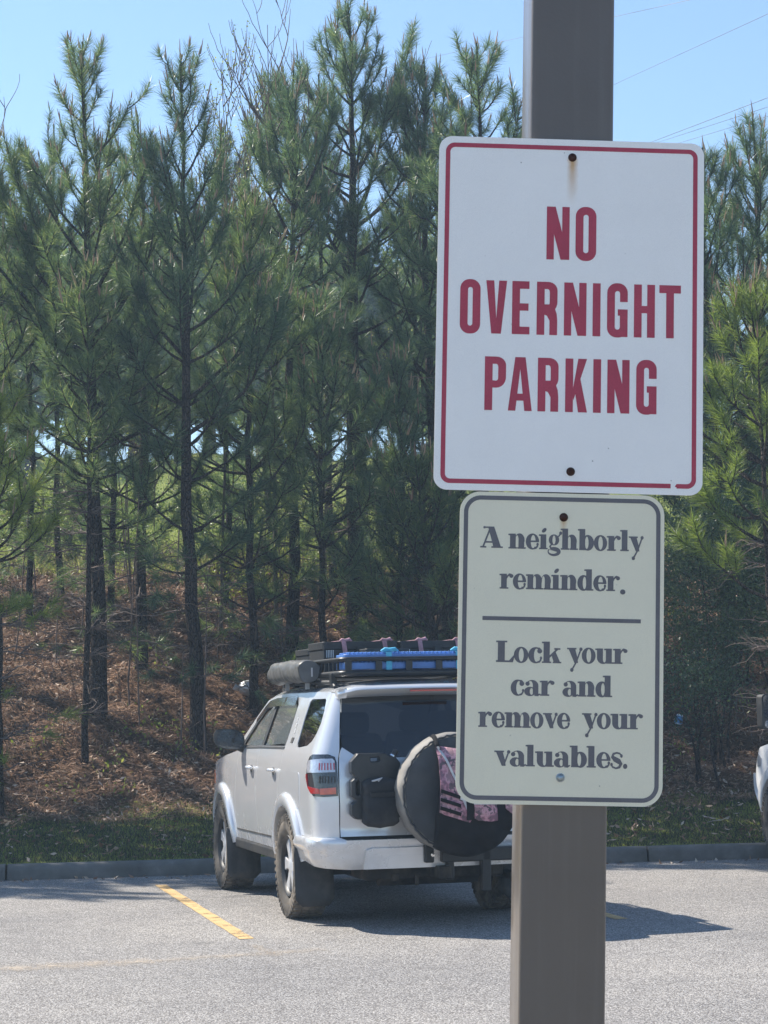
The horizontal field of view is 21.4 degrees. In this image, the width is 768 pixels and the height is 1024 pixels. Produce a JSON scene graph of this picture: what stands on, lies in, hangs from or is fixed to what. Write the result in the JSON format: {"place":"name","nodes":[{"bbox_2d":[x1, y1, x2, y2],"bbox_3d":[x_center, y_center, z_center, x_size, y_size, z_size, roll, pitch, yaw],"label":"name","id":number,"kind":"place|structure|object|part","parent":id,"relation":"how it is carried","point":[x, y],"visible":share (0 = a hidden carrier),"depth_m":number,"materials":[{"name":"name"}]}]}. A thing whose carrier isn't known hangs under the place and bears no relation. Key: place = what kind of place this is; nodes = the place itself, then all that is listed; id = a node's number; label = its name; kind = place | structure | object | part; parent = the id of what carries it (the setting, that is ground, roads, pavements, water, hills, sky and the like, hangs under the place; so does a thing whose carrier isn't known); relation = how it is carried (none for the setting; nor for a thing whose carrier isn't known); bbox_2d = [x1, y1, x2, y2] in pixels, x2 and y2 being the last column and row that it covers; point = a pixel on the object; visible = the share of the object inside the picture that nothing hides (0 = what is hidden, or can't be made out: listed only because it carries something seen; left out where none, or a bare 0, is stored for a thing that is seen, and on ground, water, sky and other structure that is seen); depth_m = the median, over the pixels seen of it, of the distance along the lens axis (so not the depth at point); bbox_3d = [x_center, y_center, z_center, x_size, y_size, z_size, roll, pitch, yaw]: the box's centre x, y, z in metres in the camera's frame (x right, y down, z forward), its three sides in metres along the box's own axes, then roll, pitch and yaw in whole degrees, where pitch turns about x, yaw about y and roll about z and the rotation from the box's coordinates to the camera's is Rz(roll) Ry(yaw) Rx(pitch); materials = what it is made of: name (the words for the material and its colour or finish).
{"place":"outdoors","nodes":[
{"label":"outdoors","id":0,"kind":"place"},
{"bbox_2d":[0,858,767,1023],"bbox_3d":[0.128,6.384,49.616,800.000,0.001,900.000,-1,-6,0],"label":"parking lot","id":1,"kind":"structure","parent":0,"point":[686,942],"depth_m":13.43,"materials":[{"name":"grey asphalt"}]},
{"bbox_2d":[5,961,152,969],"bbox_3d":[-2.132,2.898,13.002,1.324,0.001,0.532,0,-6,-14],"label":"faded line","id":2,"kind":"object","parent":1,"relation":"on","point":[16,967],"visible":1,"depth_m":12.99,"materials":[{"name":"paint"}]},
{"bbox_2d":[155,884,252,938],"bbox_3d":[-1.527,3.239,16.665,0.112,0.001,4.804,0,-6,-14],"label":"stall line","id":3,"kind":"object","parent":1,"relation":"on","point":[194,906],"visible":1,"depth_m":16.23,"materials":[{"name":"yellow paint"}]},
{"bbox_2d":[213,656,511,918],"bbox_3d":[-0.164,2.264,17.136,2.300,1.990,5.186,0,-6,-15],"label":"parked suv","id":4,"kind":"object","parent":1,"relation":"on","point":[282,779],"visible":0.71,"depth_m":15.25,"materials":[{"name":"silver metal"}]},
{"bbox_3d":[-1.186,2.407,17.396,0.113,0.792,1.019,0,-6,-15],"label":"door","id":5,"kind":"part","parent":4,"relation":"part of","materials":[{"name":"silver metal"}]},
{"bbox_3d":[-0.940,2.312,16.488,0.115,0.797,0.978,0,-6,-15],"label":"door","id":6,"kind":"part","parent":4,"relation":"part of","materials":[{"name":"silver metal"}]},
{"bbox_3d":[-0.933,1.772,16.957,0.167,0.391,1.774,0,-6,-15],"label":"window frame","id":7,"kind":"part","parent":4,"relation":"part of","materials":[{"name":"black plastic"}]},
{"bbox_2d":[267,660,319,690],"bbox_3d":[-0.719,1.316,16.440,0.225,0.240,1.216,0,-6,-15],"label":"rolled awning","id":8,"kind":"object","parent":4,"relation":"on","point":[287,673],"visible":1,"depth_m":16.07,"materials":[{"name":"grey fabric"}]},
{"bbox_3d":[-0.672,2.113,15.485,0.012,0.270,0.260,0,-6,-15],"label":"fuel door","id":9,"kind":"part","parent":4,"relation":"part of","materials":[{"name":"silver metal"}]},
{"bbox_2d":[295,649,308,659],"bbox_3d":[-0.090,1.235,16.878,1.216,0.200,0.529,0,-6,-15],"label":"storage case","id":10,"kind":"object","parent":4,"relation":"on","point":[302,654],"visible":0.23,"depth_m":16.69,"materials":[{"name":"black plastic"}]},
{"bbox_3d":[-0.544,1.608,15.483,0.144,0.362,0.621,0,-6,-15],"label":"quarter window","id":11,"kind":"part","parent":4,"relation":"part of","materials":[{"name":"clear glass"}]},
{"bbox_2d":[308,637,397,672],"bbox_3d":[-0.248,1.153,16.233,0.616,0.288,0.555,0,-6,-15],"label":"storage case","id":12,"kind":"object","parent":4,"relation":"on","point":[324,650],"visible":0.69,"depth_m":15.98,"materials":[{"name":"black plastic"}]},
{"bbox_2d":[349,749,399,819],"bbox_3d":[-0.069,1.984,14.866,0.371,0.504,0.115,0,-6,-15],"label":"fuel can","id":13,"kind":"object","parent":4,"relation":"attached to","point":[362,767],"visible":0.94,"depth_m":14.81,"materials":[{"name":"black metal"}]},
{"bbox_2d":[361,777,399,827],"bbox_3d":[-0.027,2.108,14.784,0.271,0.370,0.190,0,-6,-15],"label":"nylon pouch","id":14,"kind":"object","parent":4,"relation":"hanging from","point":[379,808],"visible":0.94,"depth_m":14.70,"materials":[{"name":"black fabric"}]},
{"bbox_2d":[359,648,408,669],"bbox_3d":[0.001,1.153,15.880,0.356,0.170,0.251,0,-6,-15],"label":"storage case","id":15,"kind":"object","parent":4,"relation":"on","point":[378,650],"visible":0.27,"depth_m":15.79,"materials":[{"name":"black plastic"}]},
{"bbox_2d":[336,660,455,669],"bbox_3d":[0.257,1.165,15.578,1.230,0.068,0.315,0,-6,-15],"label":"traction board","id":16,"kind":"object","parent":4,"relation":"attached to","point":[423,664],"visible":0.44,"depth_m":15.41,"materials":[{"name":"blue plastic"}]},
{"bbox_2d":[380,647,398,669],"bbox_3d":[0.014,1.126,15.519,0.149,0.184,0.336,0,-6,-15],"label":"strap","id":17,"kind":"object","parent":16,"relation":"attached to","point":[388,651],"visible":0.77,"depth_m":15.36,"materials":[{"name":"blue fabric"}]},
{"bbox_2d":[450,647,457,668],"bbox_3d":[0.545,1.129,15.661,0.149,0.184,0.336,0,-6,-15],"label":"strap","id":18,"kind":"object","parent":16,"relation":"attached to","point":[454,649],"visible":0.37,"depth_m":15.52,"materials":[{"name":"blue fabric"}]},
{"bbox_2d":[336,651,455,657],"bbox_3d":[0.256,1.103,15.586,1.230,0.068,0.310,0,-6,-15],"label":"traction board","id":19,"kind":"object","parent":4,"relation":"attached to","point":[399,653],"visible":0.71,"depth_m":15.41,"materials":[{"name":"blue plastic"}]},
{"bbox_3d":[0.352,1.589,15.216,1.400,0.462,0.204,0,-6,-15],"label":"rear window","id":20,"kind":"part","parent":4,"relation":"part of","materials":[{"name":"black glass"}]},
{"bbox_2d":[398,637,457,651],"bbox_3d":[0.360,1.156,16.395,0.636,0.288,0.555,0,-6,-15],"label":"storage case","id":21,"kind":"object","parent":4,"relation":"on","point":[418,644],"visible":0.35,"depth_m":16.13,"materials":[{"name":"black plastic"}]},
{"bbox_2d":[430,734,512,856],"bbox_3d":[0.658,2.036,14.698,0.639,0.878,0.410,0,-6,-15],"label":"trash bag","id":22,"kind":"object","parent":4,"relation":"attached to","point":[463,828],"visible":0.66,"depth_m":14.52,"materials":[{"name":"black fabric"}]},
{"bbox_2d":[0,842,767,880],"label":"kerb","id":23,"kind":"structure","parent":1,"relation":"on","point":[204,866],"depth_m":20.09,"materials":[{"name":"concrete"}]},
{"bbox_2d":[510,0,613,1023],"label":"sign post","id":24,"kind":"object","parent":1,"relation":"on","point":[558,926],"visible":0.45,"depth_m":3.40,"materials":[{"name":"brown metal"}]},
{"bbox_2d":[455,492,663,806],"bbox_3d":[0.297,0.229,3.421,0.347,0.523,0.009,1,-6,-2],"label":"reminder sign","id":25,"kind":"object","parent":24,"relation":"attached to","point":[560,649],"visible":1,"depth_m":3.42,"materials":[{"name":"metal"}]},
{"bbox_2d":[434,136,703,495],"bbox_3d":[0.318,-0.337,3.477,0.458,0.611,0.010,1,-6,-2],"label":"no parking sign","id":26,"kind":"object","parent":24,"relation":"attached to","point":[569,326],"visible":1,"depth_m":3.48,"materials":[{"name":"white metal"}]},
{"bbox_2d":[606,913,627,918],"bbox_3d":[1.210,3.263,17.485,0.112,0.001,4.800,0,-6,-14],"label":"stall line","id":27,"kind":"object","parent":1,"relation":"on","point":[613,916],"visible":0.08,"depth_m":15.33,"materials":[{"name":"yellow paint"}]},
{"bbox_2d":[754,694,767,848],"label":"parked white vehicle","id":28,"kind":"object","parent":1,"relation":"on","point":[761,782],"visible":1,"depth_m":20.55,"materials":[{"name":"paint"}]},
{"bbox_2d":[0,448,767,883],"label":"bank terrain","id":29,"kind":"structure","parent":0,"point":[132,726],"depth_m":24.91,"materials":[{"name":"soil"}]},
{"bbox_2d":[0,74,43,344],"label":"sapling","id":30,"kind":"object","parent":29,"relation":"on","point":[5,216],"visible":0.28,"depth_m":27.55,"materials":[{"name":"plant"}]},
{"bbox_2d":[0,237,45,553],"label":"pine tree","id":31,"kind":"object","parent":29,"relation":"on","point":[37,364],"visible":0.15,"depth_m":30.25,"materials":[{"name":"green plant"}]},
{"bbox_2d":[0,452,83,549],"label":"shrub","id":32,"kind":"object","parent":29,"relation":"on","point":[43,491],"visible":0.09,"depth_m":34.50,"materials":[{"name":"green plant"}]},
{"bbox_2d":[0,127,87,592],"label":"pine tree","id":33,"kind":"object","parent":29,"relation":"on","point":[19,339],"visible":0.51,"depth_m":26.10,"materials":[{"name":"green plant"}]},
{"bbox_2d":[0,211,92,443],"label":"tree","id":34,"kind":"object","parent":29,"relation":"on","point":[12,257],"depth_m":77.12,"materials":[{"name":"green plant"}]},
{"bbox_2d":[0,376,94,817],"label":"pine tree","id":35,"kind":"object","parent":29,"relation":"on","point":[23,497],"visible":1,"depth_m":22.45,"materials":[{"name":"green plant"}]},
{"bbox_2d":[0,163,102,617],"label":"pine tree","id":36,"kind":"object","parent":29,"relation":"on","point":[27,363],"visible":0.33,"depth_m":28.67,"materials":[{"name":"green plant"}]},
{"bbox_2d":[0,222,126,479],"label":"tree","id":37,"kind":"object","parent":29,"relation":"on","point":[37,394],"visible":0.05,"depth_m":67.54,"materials":[{"name":"green plant"}]},
{"bbox_2d":[6,226,120,460],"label":"tree","id":38,"kind":"object","parent":29,"relation":"on","point":[71,411],"depth_m":78.85,"materials":[{"name":"green plant"}]},
{"bbox_2d":[0,102,140,595],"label":"pine tree","id":39,"kind":"object","parent":29,"relation":"on","point":[72,237],"visible":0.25,"depth_m":29.75,"materials":[{"name":"green plant"}]},
{"bbox_2d":[23,247,146,767],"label":"pine tree","id":40,"kind":"object","parent":29,"relation":"on","point":[88,360],"visible":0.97,"depth_m":23.93,"materials":[{"name":"green plant"}]},
{"bbox_2d":[60,417,125,457],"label":"tree","id":41,"kind":"object","parent":29,"relation":"on","point":[85,438],"depth_m":81.10,"materials":[{"name":"green plant"}]},
{"bbox_2d":[18,138,179,607],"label":"pine tree","id":42,"kind":"object","parent":29,"relation":"on","point":[112,524],"visible":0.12,"depth_m":29.10,"materials":[{"name":"green plant"}]},
{"bbox_2d":[0,29,201,717],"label":"pine tree","id":43,"kind":"object","parent":29,"relation":"on","point":[85,199],"visible":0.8,"depth_m":25.17,"materials":[{"name":"green plant"}]},
{"bbox_2d":[36,460,179,557],"bbox_3d":[-4.506,0.078,33.647,2.371,2.156,2.442,3,-7,-35],"label":"shrub","id":44,"kind":"object","parent":29,"relation":"on","point":[119,532],"visible":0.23,"depth_m":33.53,"materials":[{"name":"green plant"}]},
{"bbox_2d":[50,193,196,462],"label":"tree","id":45,"kind":"object","parent":29,"relation":"on","point":[81,245],"visible":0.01,"depth_m":74.28,"materials":[{"name":"green plant"}]},
{"bbox_2d":[34,106,244,672],"bbox_3d":[-3.246,-1.482,26.780,2.773,7.908,2.600,1,-6,-20],"label":"pine tree","id":46,"kind":"object","parent":29,"relation":"on","point":[140,588],"visible":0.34,"depth_m":26.65,"materials":[{"name":"green plant"}]},
{"bbox_2d":[117,382,193,563],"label":"sapling","id":47,"kind":"object","parent":29,"relation":"on","point":[133,449],"visible":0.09,"depth_m":32.12,"materials":[{"name":"green plant"}]},
{"bbox_2d":[82,162,232,460],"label":"tree","id":48,"kind":"object","parent":29,"relation":"on","point":[197,282],"visible":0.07,"depth_m":66.19,"materials":[{"name":"green plant"}]},
{"bbox_2d":[95,36,304,751],"bbox_3d":[-2.270,-1.337,24.834,2.589,9.171,2.660,1,-6,-23],"label":"pine tree","id":49,"kind":"object","parent":29,"relation":"on","point":[277,308],"visible":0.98,"depth_m":24.68,"materials":[{"name":"green plant"}]},
{"bbox_2d":[123,193,304,449],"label":"tree","id":50,"kind":"object","parent":29,"relation":"on","point":[258,245],"depth_m":84.71,"materials":[{"name":"green plant"}]},
{"bbox_2d":[155,449,278,546],"bbox_3d":[-2.780,-0.259,35.650,2.655,2.097,2.644,-1,-6,0],"label":"shrub","id":51,"kind":"object","parent":29,"relation":"on","point":[242,480],"visible":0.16,"depth_m":35.43,"materials":[{"name":"green plant"}]},
{"bbox_2d":[175,19,263,636],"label":"sapling","id":52,"kind":"object","parent":29,"relation":"on","point":[242,173],"visible":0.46,"depth_m":28.53,"materials":[{"name":"green plant"}]},
{"bbox_2d":[149,116,312,606],"bbox_3d":[-2.340,-2.119,29.947,2.651,7.783,2.169,1,-6,-18],"label":"pine tree","id":53,"kind":"object","parent":29,"relation":"on","point":[229,513],"visible":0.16,"depth_m":29.75,"materials":[{"name":"green plant"}]},
{"bbox_2d":[233,680,248,695],"bbox_3d":[-1.754,2.235,25.821,0.345,0.212,0.215,1,-6,-17],"label":"foil balloon","id":54,"kind":"object","parent":29,"relation":"on","point":[243,690],"visible":0.48,"depth_m":25.76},
{"bbox_2d":[217,73,283,556],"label":"sapling","id":55,"kind":"object","parent":29,"relation":"on","point":[250,157],"visible":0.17,"depth_m":31.05,"materials":[{"name":"green plant"}]},
{"bbox_2d":[150,176,361,717],"bbox_3d":[-1.722,-0.684,25.781,2.500,7.325,2.498,-3,-6,21],"label":"pine tree","id":56,"kind":"object","parent":29,"relation":"on","point":[249,212],"visible":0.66,"depth_m":25.50,"materials":[{"name":"green plant"}]},
{"bbox_2d":[176,229,341,457],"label":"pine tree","id":57,"kind":"object","parent":29,"relation":"on","point":[262,377],"visible":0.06,"depth_m":64.98,"materials":[{"name":"green plant"}]},
{"bbox_2d":[192,64,337,540],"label":"pine tree","id":58,"kind":"object","parent":29,"relation":"on","point":[266,368],"visible":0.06,"depth_m":31.31,"materials":[{"name":"green plant"}]},
{"bbox_2d":[208,519,325,608],"bbox_3d":[-1.880,0.842,29.550,1.772,1.519,1.940,1,-6,-23],"label":"shrub","id":59,"kind":"object","parent":29,"relation":"on","point":[245,585],"visible":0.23,"depth_m":29.42,"materials":[{"name":"green plant"}]},
{"bbox_2d":[212,209,330,419],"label":"tree","id":60,"kind":"object","parent":29,"relation":"on","point":[305,258],"depth_m":85.44,"materials":[{"name":"green plant"}]},
{"bbox_2d":[203,0,342,641],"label":"sapling","id":61,"kind":"object","parent":29,"relation":"on","point":[257,115],"visible":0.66,"depth_m":28.08,"materials":[{"name":"plant"}]},
{"bbox_2d":[177,57,384,658],"bbox_3d":[-1.341,-1.993,27.255,2.916,8.646,2.478,1,-6,-17],"label":"pine tree","id":62,"kind":"object","parent":29,"relation":"on","point":[257,148],"visible":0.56,"depth_m":27.47,"materials":[{"name":"green plant"}]},
{"bbox_2d":[233,463,347,554],"bbox_3d":[-1.381,0.062,33.099,2.079,2.197,2.203,-6,-7,41],"label":"shrub","id":63,"kind":"object","parent":29,"relation":"on","point":[306,548],"visible":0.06,"depth_m":32.98,"materials":[{"name":"green plant"}]},
{"bbox_2d":[279,345,359,521],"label":"sapling","id":64,"kind":"object","parent":29,"relation":"on","point":[334,417],"visible":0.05,"depth_m":33.29,"materials":[{"name":"green plant"}]},
{"bbox_2d":[235,279,409,680],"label":"pine tree","id":65,"kind":"object","parent":29,"relation":"on","point":[334,376],"visible":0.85,"depth_m":25.89,"materials":[{"name":"green plant"}]},
{"bbox_2d":[234,50,419,589],"bbox_3d":[-0.925,-2.706,30.570,2.916,8.562,2.386,-5,-7,32],"label":"pine tree","id":66,"kind":"object","parent":29,"relation":"on","point":[332,150],"visible":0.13,"depth_m":30.47,"materials":[{"name":"green plant"}]},
{"bbox_2d":[236,0,441,626],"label":"pine tree","id":67,"kind":"object","parent":29,"relation":"on","point":[348,71],"visible":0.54,"depth_m":28.72,"materials":[{"name":"green plant"}]},
{"bbox_2d":[303,491,396,578],"bbox_3d":[-0.466,0.543,30.628,2.132,1.855,2.257,-5,-7,36],"label":"shrub","id":68,"kind":"object","parent":29,"relation":"on","point":[340,540],"visible":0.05,"depth_m":30.41,"materials":[{"name":"green plant"}]},
{"bbox_2d":[277,235,432,435],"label":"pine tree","id":69,"kind":"object","parent":29,"relation":"on","point":[369,313],"visible":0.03,"depth_m":68.61,"materials":[{"name":"green plant"}]},
{"bbox_2d":[0,450,725,576],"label":"field grass","id":70,"kind":"structure","parent":29,"relation":"on","point":[117,563],"depth_m":33.88,"materials":[{"name":"green plant"}]},
{"bbox_2d":[301,226,436,450],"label":"tree","id":71,"kind":"object","parent":29,"relation":"on","point":[372,293],"visible":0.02,"depth_m":68.22,"materials":[{"name":"green plant"}]},
{"bbox_2d":[0,770,764,863],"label":"lawn grass","id":72,"kind":"structure","parent":29,"relation":"on","point":[209,845],"depth_m":21.42,"materials":[{"name":"green plant"}]},
{"bbox_2d":[0,411,767,782],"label":"undergrowth","id":73,"kind":"object","parent":29,"relation":"on","point":[280,577],"visible":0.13,"depth_m":26.36,"materials":[{"name":"plant"}]},
{"bbox_2d":[1,557,767,807],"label":"weeds","id":74,"kind":"object","parent":29,"relation":"on","point":[195,741],"visible":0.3,"depth_m":24.62,"materials":[{"name":"green plant"}]},
{"bbox_2d":[308,325,461,641],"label":"pine tree","id":75,"kind":"object","parent":29,"relation":"on","point":[400,377],"visible":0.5,"depth_m":26.33,"materials":[{"name":"green plant"}]},
{"bbox_2d":[361,283,435,550],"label":"sapling","id":76,"kind":"object","parent":29,"relation":"on","point":[384,353],"visible":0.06,"depth_m":31.37,"materials":[{"name":"green plant"}]},
{"bbox_2d":[372,201,436,294],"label":"tree","id":77,"kind":"object","parent":29,"relation":"on","point":[400,236],"depth_m":88.93,"materials":[{"name":"green plant"}]},
{"bbox_2d":[360,100,454,590],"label":"pine tree","id":78,"kind":"object","parent":29,"relation":"on","point":[377,332],"visible":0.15,"depth_m":30.19,"materials":[{"name":"green plant"}]},
{"bbox_2d":[388,265,428,449],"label":"tree","id":79,"kind":"object","parent":29,"relation":"on","point":[424,431],"depth_m":78.71,"materials":[{"name":"green plant"}]},
{"bbox_2d":[334,420,492,678],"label":"pine tree","id":80,"kind":"object","parent":29,"relation":"on","point":[427,456],"visible":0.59,"depth_m":25.53,"materials":[{"name":"green plant"}]},
{"bbox_2d":[344,434,482,640],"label":"pine tree","id":81,"kind":"object","parent":29,"relation":"on","point":[422,562],"visible":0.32,"depth_m":25.96,"materials":[{"name":"green plant"}]},
{"bbox_2d":[384,41,442,496],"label":"sapling","id":82,"kind":"object","parent":29,"relation":"on","point":[416,207],"visible":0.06,"depth_m":30.46,"materials":[{"name":"plant"}]},
{"bbox_2d":[343,47,491,640],"bbox_3d":[0.834,-2.209,28.464,3.102,8.880,2.830,-3,-6,17],"label":"pine tree","id":83,"kind":"object","parent":29,"relation":"on","point":[421,78],"visible":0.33,"depth_m":28.37,"materials":[{"name":"green plant"}]},
{"bbox_2d":[400,162,469,506],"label":"pine tree","id":84,"kind":"object","parent":29,"relation":"on","point":[429,241],"visible":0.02,"depth_m":35.40,"materials":[{"name":"green plant"}]},
{"bbox_2d":[363,24,521,630],"bbox_3d":[1.224,-2.070,27.457,3.260,9.248,3.006,-1,-6,0],"label":"pine tree","id":85,"kind":"object","parent":29,"relation":"on","point":[474,68],"visible":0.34,"depth_m":27.45,"materials":[{"name":"green plant"}]},
{"bbox_2d":[674,714,682,724],"bbox_3d":[3.694,2.602,25.510,0.118,0.134,0.118,13,-13,1],"label":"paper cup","id":86,"kind":"object","parent":29,"relation":"on","point":[677,722],"visible":0.53,"depth_m":25.47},
{"bbox_2d":[638,297,761,637],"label":"pine tree","id":87,"kind":"object","parent":29,"relation":"on","point":[736,418],"visible":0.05,"depth_m":28.32,"materials":[{"name":"green plant"}]},
{"bbox_2d":[652,137,767,705],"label":"pine tree","id":88,"kind":"object","parent":29,"relation":"on","point":[723,177],"visible":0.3,"depth_m":26.07,"materials":[{"name":"green plant"}]},
{"bbox_2d":[654,391,767,689],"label":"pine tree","id":89,"kind":"object","parent":29,"relation":"on","point":[752,445],"visible":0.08,"depth_m":26.62,"materials":[{"name":"green plant"}]},
{"bbox_2d":[663,620,760,790],"bbox_3d":[3.612,2.260,23.482,1.572,2.019,1.431,-3,-6,22],"label":"shrub","id":90,"kind":"object","parent":29,"relation":"on","point":[709,687],"visible":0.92,"depth_m":23.43,"materials":[{"name":"green plant"}]},
{"bbox_2d":[657,465,767,766],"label":"shrub","id":91,"kind":"object","parent":29,"relation":"on","point":[692,626],"visible":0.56,"depth_m":24.18,"materials":[{"name":"green plant"}]},
{"bbox_2d":[664,102,767,657],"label":"pine tree","id":92,"kind":"object","parent":29,"relation":"on","point":[757,176],"visible":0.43,"depth_m":26.42,"materials":[{"name":"green plant"}]},
{"bbox_2d":[665,262,767,780],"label":"pine tree","id":93,"kind":"object","parent":29,"relation":"on","point":[750,301],"visible":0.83,"depth_m":22.37,"materials":[{"name":"green plant"}]},
{"bbox_2d":[682,448,767,683],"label":"shrub","id":94,"kind":"object","parent":29,"relation":"on","point":[737,506],"visible":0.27,"depth_m":24.90,"materials":[{"name":"green plant"}]},
{"bbox_2d":[703,194,767,609],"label":"pine tree","id":95,"kind":"object","parent":29,"relation":"on","point":[751,263],"visible":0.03,"depth_m":29.33,"materials":[{"name":"green plant"}]},
{"bbox_2d":[733,197,767,489],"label":"pine tree","id":96,"kind":"object","parent":29,"relation":"on","point":[765,238],"visible":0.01,"depth_m":30.97,"materials":[{"name":"green plant"}]},
{"bbox_2d":[0,0,767,461],"label":"sky","id":97,"kind":"structure","parent":0,"point":[707,81],"materials":[{"name":"blue"}]},
{"bbox_2d":[372,0,688,70],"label":"power line","id":98,"kind":"object","parent":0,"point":[614,16],"visible":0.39,"depth_m":58.13,"materials":[{"name":"metal"}]},
{"bbox_2d":[498,14,766,137],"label":"power line","id":99,"kind":"object","parent":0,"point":[686,51],"visible":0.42,"depth_m":55.58,"materials":[{"name":"metal"}]},
{"bbox_2d":[652,98,766,141],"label":"power line","id":100,"kind":"object","parent":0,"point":[710,119],"visible":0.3,"depth_m":58.80,"materials":[{"name":"metal"}]},
{"bbox_2d":[660,107,766,141],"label":"power line","id":101,"kind":"object","parent":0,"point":[713,124],"visible":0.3,"depth_m":59.44,"materials":[{"name":"metal"}]},
{"bbox_2d":[680,116,767,142],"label":"power line","id":102,"kind":"object","parent":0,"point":[716,131],"visible":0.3,"depth_m":60.49,"materials":[{"name":"metal"}]}
]}

